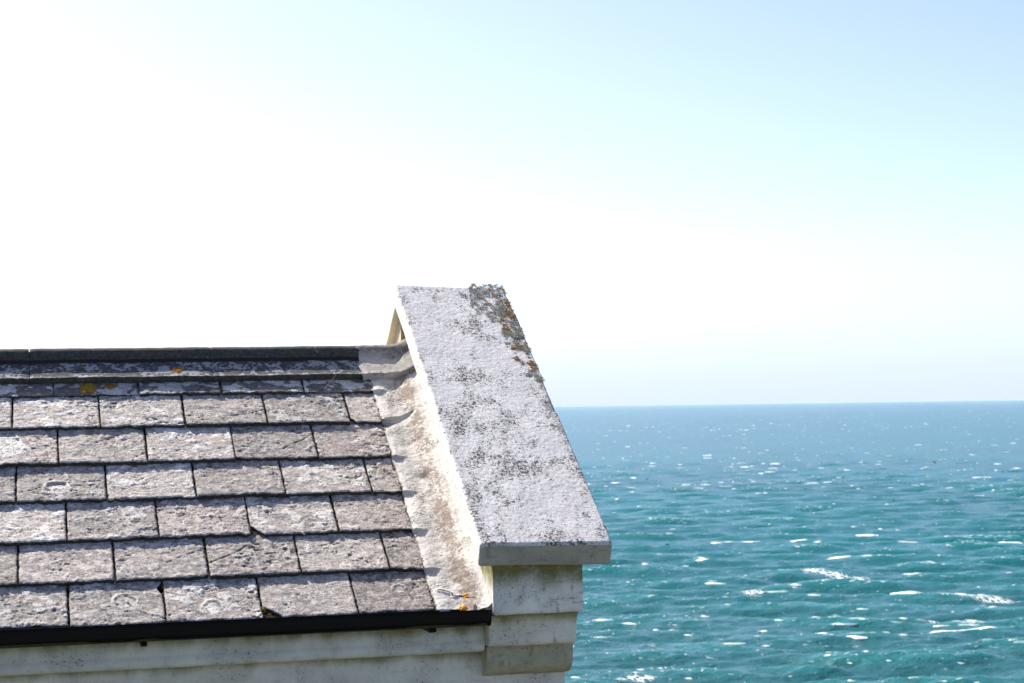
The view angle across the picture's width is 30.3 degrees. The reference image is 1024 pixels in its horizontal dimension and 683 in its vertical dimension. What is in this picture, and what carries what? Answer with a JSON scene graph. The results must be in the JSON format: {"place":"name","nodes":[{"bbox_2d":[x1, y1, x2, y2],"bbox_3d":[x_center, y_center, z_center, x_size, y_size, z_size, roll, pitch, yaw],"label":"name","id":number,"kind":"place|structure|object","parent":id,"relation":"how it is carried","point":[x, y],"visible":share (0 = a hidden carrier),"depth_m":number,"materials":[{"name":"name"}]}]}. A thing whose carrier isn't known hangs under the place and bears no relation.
{"place":"outdoors","nodes":[
{"label":"outdoors","id":0,"kind":"place"},
{"bbox_2d":[0,285,611,682],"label":"house","id":1,"kind":"structure","parent":0,"point":[464,405],"depth_m":7.66,"materials":[{"name":"stone"}]},
{"bbox_2d":[79,383,96,393],"bbox_3d":[-1.874,0.205,8.359,0.079,0.054,0.091,0,-2,-14],"label":"orange lichen","id":2,"kind":"object","parent":1,"relation":"on","point":[85,388],"visible":1,"depth_m":8.34},
{"bbox_2d":[104,383,118,388],"bbox_3d":[-1.782,0.199,8.393,0.067,0.026,0.044,0,-2,-14],"label":"orange lichen","id":3,"kind":"object","parent":1,"relation":"on","point":[110,386],"visible":1,"depth_m":8.39},
{"bbox_2d":[171,367,183,373],"bbox_3d":[-1.510,0.133,8.526,0.054,0.039,0.054,-1,-2,14],"label":"orange lichen","id":4,"kind":"object","parent":1,"relation":"on","point":[177,370],"visible":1,"depth_m":8.52},
{"bbox_2d":[12,395,435,626],"bbox_3d":[-1.223,0.657,7.783,1.625,0.870,1.324,0,-2,-14],"label":"moss","id":5,"kind":"object","parent":1,"relation":"on","point":[268,615],"visible":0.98,"depth_m":7.65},
{"bbox_2d":[459,605,467,610],"bbox_3d":[-0.188,1.033,7.329,0.037,0.022,0.028,0,-2,-14],"label":"orange lichen","id":6,"kind":"object","parent":1,"relation":"on","point":[462,607],"visible":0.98,"depth_m":7.32},
{"bbox_2d":[408,282,587,501],"bbox_3d":[-0.079,0.234,8.195,0.530,1.100,1.653,0,-2,-14],"label":"lichen","id":7,"kind":"object","parent":1,"relation":"on","point":[504,310],"visible":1,"depth_m":8.80},
{"bbox_2d":[0,0,1023,406],"label":"sky","id":8,"kind":"structure","parent":0,"point":[671,202],"materials":[{"name":"white"}]},
{"bbox_2d":[554,400,1023,682],"bbox_3d":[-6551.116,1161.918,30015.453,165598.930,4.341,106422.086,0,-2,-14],"label":"sea","id":9,"kind":"structure","parent":0,"point":[923,516],"depth_m":483.62,"materials":[{"name":"liquid"}]},
{"bbox_2d":[570,409,1023,682],"bbox_3d":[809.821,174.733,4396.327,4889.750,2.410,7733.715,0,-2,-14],"label":"whitecaps","id":10,"kind":"object","parent":9,"relation":"on","point":[861,637],"visible":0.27,"depth_m":360.92,"materials":[{"name":"liquid"}]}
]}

